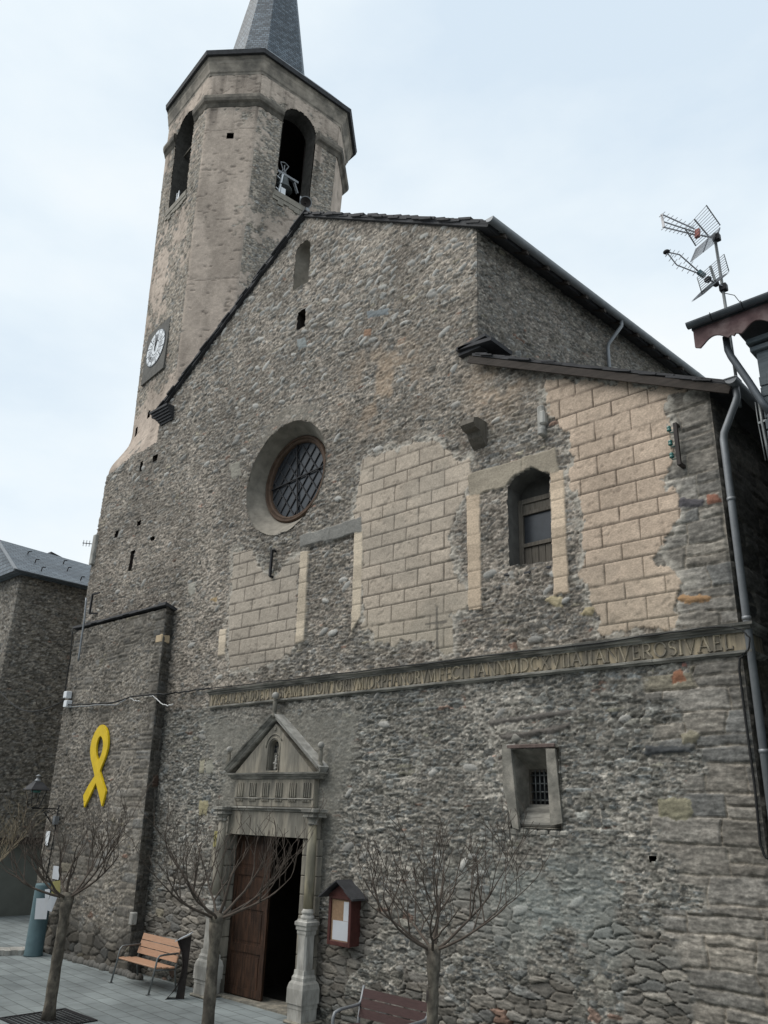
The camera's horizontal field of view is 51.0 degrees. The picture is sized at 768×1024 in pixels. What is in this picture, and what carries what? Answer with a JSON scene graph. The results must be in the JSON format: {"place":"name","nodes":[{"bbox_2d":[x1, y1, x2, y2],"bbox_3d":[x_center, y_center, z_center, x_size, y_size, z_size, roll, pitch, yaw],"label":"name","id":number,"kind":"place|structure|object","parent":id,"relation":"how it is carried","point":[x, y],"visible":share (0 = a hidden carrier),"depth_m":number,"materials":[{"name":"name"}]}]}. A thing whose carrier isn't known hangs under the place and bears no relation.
{"place":"outdoors","nodes":[
{"label":"outdoors","id":0,"kind":"place"},
{"bbox_2d":[0,915,286,1023],"bbox_3d":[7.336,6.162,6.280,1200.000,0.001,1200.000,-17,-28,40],"label":"ground","id":1,"kind":"structure","parent":0,"point":[91,992],"depth_m":15.01,"materials":[{"name":"grey stone"}]},
{"bbox_2d":[0,947,24,955],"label":"stone kerb","id":2,"kind":"structure","parent":1,"relation":"on","point":[9,951],"depth_m":18.84,"materials":[{"name":"grey stone"}]},
{"bbox_2d":[0,787,43,861],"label":"bare tree","id":3,"kind":"object","parent":1,"relation":"on","point":[4,855],"visible":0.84,"depth_m":16.97,"materials":[{"name":"brown plant"}]},
{"bbox_2d":[23,883,50,956],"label":"pillar","id":4,"kind":"structure","parent":1,"relation":"on","point":[35,938],"depth_m":18.90,"materials":[{"name":"metal"}]},
{"bbox_2d":[35,898,48,918],"bbox_3d":[-8.004,9.272,18.837,0.370,0.463,0.019,-5,-22,17],"label":"sheet","id":5,"kind":"object","parent":4,"relation":"attached to","point":[40,908],"visible":0.86,"depth_m":18.84,"materials":[{"name":"paper"}]},
{"bbox_2d":[45,889,49,898],"bbox_3d":[-7.842,8.894,18.772,0.173,0.221,0.019,-7,-22,22],"label":"sheet","id":6,"kind":"object","parent":4,"relation":"attached to","point":[46,895],"visible":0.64,"depth_m":18.77,"materials":[{"name":"paper"}]},
{"bbox_2d":[45,896,56,911],"bbox_3d":[-7.647,8.982,18.540,0.252,0.390,0.019,-1,-21,8],"label":"sheet","id":7,"kind":"object","parent":4,"relation":"attached to","point":[51,903],"visible":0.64,"depth_m":18.53,"materials":[{"name":"paper"}]},
{"bbox_2d":[51,880,59,893],"bbox_3d":[-7.595,8.725,18.651,0.256,0.370,0.019,3,-21,-1],"label":"sheet","id":8,"kind":"object","parent":7,"relation":"on","point":[56,884],"visible":0.36,"depth_m":18.67,"materials":[{"name":"yellow paper"}]},
{"bbox_2d":[0,540,90,916],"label":"stone house","id":9,"kind":"structure","parent":1,"relation":"on","point":[42,598],"depth_m":27.25,"materials":[{"name":"grey stone"}]},
{"bbox_2d":[0,844,41,916],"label":"garage door","id":10,"kind":"structure","parent":9,"relation":"in","point":[16,898],"depth_m":25.73,"materials":[{"name":"grey metal"}]},
{"bbox_2d":[0,691,63,711],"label":"cable","id":11,"kind":"object","parent":9,"relation":"attached to","point":[27,710],"visible":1,"depth_m":23.89,"materials":[{"name":"black rubber"}]},
{"bbox_2d":[0,1008,97,1023],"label":"tree grate","id":12,"kind":"object","parent":1,"relation":"on","point":[80,1015],"visible":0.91,"depth_m":13.29,"materials":[{"name":"metal"}]},
{"bbox_2d":[0,771,159,1021],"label":"bare tree","id":13,"kind":"object","parent":1,"relation":"on","point":[66,898],"visible":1,"depth_m":13.82,"materials":[{"name":"brown plant"}]},
{"bbox_2d":[108,933,180,995],"bbox_3d":[-4.749,8.999,16.101,1.500,0.868,0.706,-17,-28,41],"label":"park bench","id":14,"kind":"object","parent":1,"relation":"on","point":[171,954],"visible":0.94,"depth_m":16.23,"materials":[{"name":"brown wood"}]},
{"bbox_2d":[165,932,192,999],"bbox_3d":[-3.871,8.573,15.251,0.354,1.112,0.250,2,-21,0],"label":"information lectern","id":15,"kind":"object","parent":1,"relation":"on","point":[184,944],"visible":1,"depth_m":15.23,"materials":[{"name":"metal"}]},
{"bbox_2d":[123,789,326,1023],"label":"bare tree","id":16,"kind":"object","parent":1,"relation":"on","point":[216,920],"visible":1,"depth_m":11.05,"materials":[{"name":"brown plant"}]},
{"bbox_2d":[331,985,426,1023],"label":"park bench","id":17,"kind":"object","parent":1,"relation":"on","point":[418,1017],"visible":0.87,"depth_m":11.76,"materials":[{"name":"wood"}]},
{"bbox_2d":[37,209,767,1023],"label":"church","id":18,"kind":"structure","parent":1,"relation":"on","point":[397,441],"depth_m":14.66,"materials":[{"name":"stone"}]},
{"bbox_2d":[23,775,59,880],"bbox_3d":[-8.742,8.258,20.260,0.480,3.130,0.929,-17,-28,40],"label":"wall lantern","id":19,"kind":"object","parent":18,"relation":"attached to","point":[37,785],"depth_m":20.49,"materials":[{"name":"metal"}]},
{"bbox_2d":[45,831,49,844],"bbox_3d":[-8.658,8.383,20.713,0.200,0.340,0.019,-17,-28,40],"label":"sheet","id":20,"kind":"object","parent":18,"relation":"attached to","point":[47,837],"visible":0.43,"depth_m":20.70,"materials":[{"name":"white paper"}]},
{"bbox_2d":[52,866,58,879],"bbox_3d":[-8.110,8.926,19.941,0.360,0.300,0.019,-17,-28,40],"label":"sheet","id":21,"kind":"object","parent":18,"relation":"attached to","point":[55,874],"visible":0.86,"depth_m":19.95,"materials":[{"name":"paper"}]},
{"bbox_2d":[63,691,71,698],"bbox_3d":[-8.681,5.016,22.113,0.180,0.180,0.160,-17,-28,40],"label":"junction box","id":22,"kind":"object","parent":18,"relation":"attached to","point":[67,694],"visible":1,"depth_m":22.06,"materials":[{"name":"white plastic"}]},
{"bbox_2d":[63,700,71,707],"bbox_3d":[-8.623,5.231,21.967,0.180,0.180,0.160,-17,-28,40],"label":"junction box","id":23,"kind":"object","parent":18,"relation":"attached to","point":[66,703],"visible":0.94,"depth_m":21.91,"materials":[{"name":"white plastic"}]},
{"bbox_2d":[64,628,72,699],"bbox_3d":[-8.842,4.263,22.585,0.238,2.078,0.032,-17,-28,40],"label":"cable","id":24,"kind":"object","parent":18,"relation":"attached to","point":[69,660],"visible":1,"depth_m":22.59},
{"bbox_2d":[77,598,86,660],"bbox_3d":[-8.445,3.277,22.567,0.201,1.823,0.060,-17,-28,40],"label":"conduit pole","id":25,"kind":"object","parent":18,"relation":"attached to","point":[80,645],"visible":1,"depth_m":22.51,"materials":[{"name":"metal"}]},
{"bbox_2d":[88,592,99,613],"bbox_3d":[-8.313,2.642,23.247,0.378,0.612,0.156,-14,-26,36],"label":"iron bracket","id":26,"kind":"object","parent":18,"relation":"attached to","point":[91,601],"visible":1,"depth_m":23.27,"materials":[{"name":"black metal"}]},
{"bbox_2d":[83,725,109,807],"bbox_3d":[-7.075,6.293,20.017,1.076,1.982,0.050,-17,-28,40],"label":"yellow ribbon","id":27,"kind":"object","parent":18,"relation":"attached to","point":[102,731],"visible":1,"depth_m":19.99,"materials":[{"name":"paint"}]},
{"bbox_2d":[72,699,125,706],"bbox_3d":[-7.386,4.983,20.774,2.744,0.127,0.026,-17,-28,40],"label":"cable","id":28,"kind":"object","parent":18,"relation":"attached to","point":[98,704],"visible":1,"depth_m":20.71,"materials":[{"name":"metal"}]},
{"bbox_2d":[68,687,208,704],"bbox_3d":[-6.361,4.627,20.022,5.978,0.186,0.374,-14,-26,36],"label":"cable","id":29,"kind":"object","parent":18,"relation":"attached to","point":[139,696],"visible":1,"depth_m":19.59,"materials":[{"name":"black rubber"}]},
{"bbox_2d":[149,695,172,705],"bbox_3d":[-5.221,4.418,18.874,1.034,0.311,0.024,-17,-28,40],"label":"cable","id":30,"kind":"object","parent":29,"relation":"hanging from","point":[160,702],"visible":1,"depth_m":18.84,"materials":[{"name":"white plastic"}]},
{"bbox_2d":[213,831,217,846],"bbox_3d":[-3.473,6.788,16.724,0.180,0.300,0.035,-17,-28,40],"label":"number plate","id":31,"kind":"object","parent":18,"relation":"attached to","point":[215,838],"visible":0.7,"depth_m":16.74,"materials":[{"name":"yellow"}]},
{"bbox_2d":[109,0,356,473],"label":"bell tower","id":32,"kind":"structure","parent":18,"relation":"on","point":[251,109],"depth_m":27.44,"materials":[{"name":"stone"}]},
{"bbox_2d":[141,316,170,386],"bbox_3d":[-7.364,-5.185,25.983,0.116,1.900,1.600,19,-26,-37],"label":"clock","id":33,"kind":"object","parent":32,"relation":"attached to","point":[156,354],"visible":1,"depth_m":25.88,"materials":[{"name":"metal"}]},
{"bbox_2d":[276,161,298,196],"bbox_3d":[-3.495,-11.636,28.126,0.685,1.389,1.097,-6,-22,20],"label":"church bell","id":34,"kind":"object","parent":32,"relation":"hanging from","point":[285,184],"visible":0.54,"depth_m":27.99,"materials":[{"name":"grey metal"}]},
{"bbox_2d":[276,173,300,203],"bbox_3d":[-3.321,-11.135,27.784,1.041,0.967,0.473,8,-22,-16],"label":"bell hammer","id":35,"kind":"object","parent":32,"relation":"on","point":[281,189],"visible":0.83,"depth_m":27.58,"materials":[{"name":"white metal"}]},
{"bbox_2d":[300,196,311,208],"bbox_3d":[-2.768,-10.669,27.880,0.426,0.404,0.394,-17,-28,40],"label":"loudspeaker","id":36,"kind":"object","parent":32,"relation":"attached to","point":[305,201],"visible":0.92,"depth_m":27.88,"materials":[{"name":"metal"}]},
{"bbox_2d":[224,835,274,1000],"bbox_3d":[-2.624,7.845,15.739,1.076,2.800,0.054,-16,-27,39],"label":"door","id":37,"kind":"structure","parent":18,"relation":"in","point":[248,931],"depth_m":15.63,"materials":[{"name":"brown wood"}]},
{"bbox_2d":[268,549,276,577],"bbox_3d":[-2.485,1.162,18.077,0.050,0.651,0.175,-17,-28,40],"label":"iron bracket","id":38,"kind":"object","parent":18,"relation":"attached to","point":[272,551],"visible":1,"depth_m":18.02,"materials":[{"name":"black metal"}]},
{"bbox_2d":[273,755,276,770],"bbox_3d":[-2.154,5.023,16.129,0.206,0.302,0.071,-17,-28,40],"label":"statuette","id":39,"kind":"object","parent":18,"relation":"on","point":[275,766],"visible":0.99,"depth_m":16.11,"materials":[{"name":"grey stone"}]},
{"bbox_2d":[266,435,325,522],"bbox_3d":[-2.087,-0.789,19.306,2.200,2.200,0.160,-17,-28,40],"label":"oculus window","id":40,"kind":"structure","parent":18,"relation":"in","point":[295,477],"depth_m":19.38,"materials":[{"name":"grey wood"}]},
{"bbox_2d":[318,879,367,947],"bbox_3d":[-0.709,6.829,13.750,0.841,1.017,0.390,-17,-28,40],"label":"notice case","id":41,"kind":"object","parent":18,"relation":"attached to","point":[338,893],"visible":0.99,"depth_m":13.71,"materials":[{"name":"red paint"}]},
{"bbox_2d":[332,920,347,941],"bbox_3d":[-0.738,7.070,13.611,0.380,0.295,0.001,-17,-28,40],"label":"notice sheet","id":42,"kind":"object","parent":41,"relation":"attached to","point":[340,930],"visible":1,"depth_m":13.61,"materials":[{"name":"paper"}]},
{"bbox_2d":[343,902,348,921],"bbox_3d":[-0.637,6.763,13.637,0.130,0.295,0.001,-17,-28,40],"label":"notice sheet","id":43,"kind":"object","parent":41,"relation":"attached to","point":[346,911],"visible":1,"depth_m":13.64,"materials":[{"name":"paper"}]},
{"bbox_2d":[209,626,750,688],"bbox_3d":[0.410,2.902,14.270,11.838,0.482,0.022,-17,-28,40],"label":"cable","id":44,"kind":"object","parent":18,"relation":"attached to","point":[743,631],"visible":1,"depth_m":12.62,"materials":[{"name":"black rubber"}]},
{"bbox_2d":[504,493,552,575],"bbox_3d":[2.566,0.381,13.702,1.010,1.490,0.440,-17,-28,40],"label":"window","id":45,"kind":"structure","parent":18,"relation":"in","point":[534,513],"depth_m":13.91,"materials":[{"name":"grey wood"}]},
{"bbox_2d":[529,769,548,804],"bbox_3d":[2.449,4.299,12.560,0.400,0.550,0.075,-17,-28,40],"label":"window","id":46,"kind":"structure","parent":18,"relation":"in","point":[538,781],"depth_m":12.59,"materials":[{"name":"black metal"}]},
{"bbox_2d":[666,422,685,468],"bbox_3d":[4.390,-0.998,12.043,0.275,0.730,0.136,9,-22,-17],"label":"insulator bracket","id":47,"kind":"object","parent":18,"relation":"attached to","point":[676,426],"visible":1,"depth_m":11.99,"materials":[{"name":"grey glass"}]},
{"bbox_2d":[712,232,741,407],"bbox_3d":[5.195,-2.964,12.191,0.110,3.106,0.100,-17,-28,40],"label":"antenna mast","id":48,"kind":"object","parent":18,"relation":"attached to","point":[723,288],"visible":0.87,"depth_m":12.35,"materials":[{"name":"grey metal"}]},
{"bbox_2d":[659,205,719,261],"bbox_3d":[4.824,-4.294,12.604,0.985,1.100,0.284,0,-21,4],"label":"tv antenna","id":49,"kind":"object","parent":48,"relation":"attached to","point":[697,232],"visible":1,"depth_m":12.68,"materials":[{"name":"metal"}]},
{"bbox_2d":[663,249,728,301],"bbox_3d":[4.835,-3.638,12.389,1.000,1.031,0.175,1,-21,3],"label":"tv antenna","id":50,"kind":"object","parent":48,"relation":"attached to","point":[708,279],"visible":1,"depth_m":12.38,"materials":[{"name":"metal"}]},
{"bbox_2d":[738,653,767,859],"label":"cable","id":51,"kind":"object","parent":18,"relation":"attached to","point":[750,758],"visible":0.95,"depth_m":10.16,"materials":[{"name":"black rubber"}]},
{"bbox_2d":[344,790,554,1023],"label":"bare tree","id":52,"kind":"object","parent":1,"relation":"on","point":[433,949],"visible":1,"depth_m":8.73,"materials":[{"name":"brown plant"}]},
{"bbox_2d":[426,989,438,1002],"bbox_3d":[0.505,5.383,8.451,0.136,0.650,0.136,-17,-28,40],"label":"trunk band","id":53,"kind":"object","parent":52,"relation":"attached to","point":[427,994],"visible":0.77,"depth_m":8.52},
{"bbox_2d":[0,0,767,564],"label":"sky","id":54,"kind":"structure","parent":0,"point":[574,125],"materials":[{"name":"white"}]},
{"bbox_2d":[685,292,767,460],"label":"building","id":55,"kind":"structure","parent":0,"point":[746,320],"depth_m":10.91,"materials":[{"name":"paint"}]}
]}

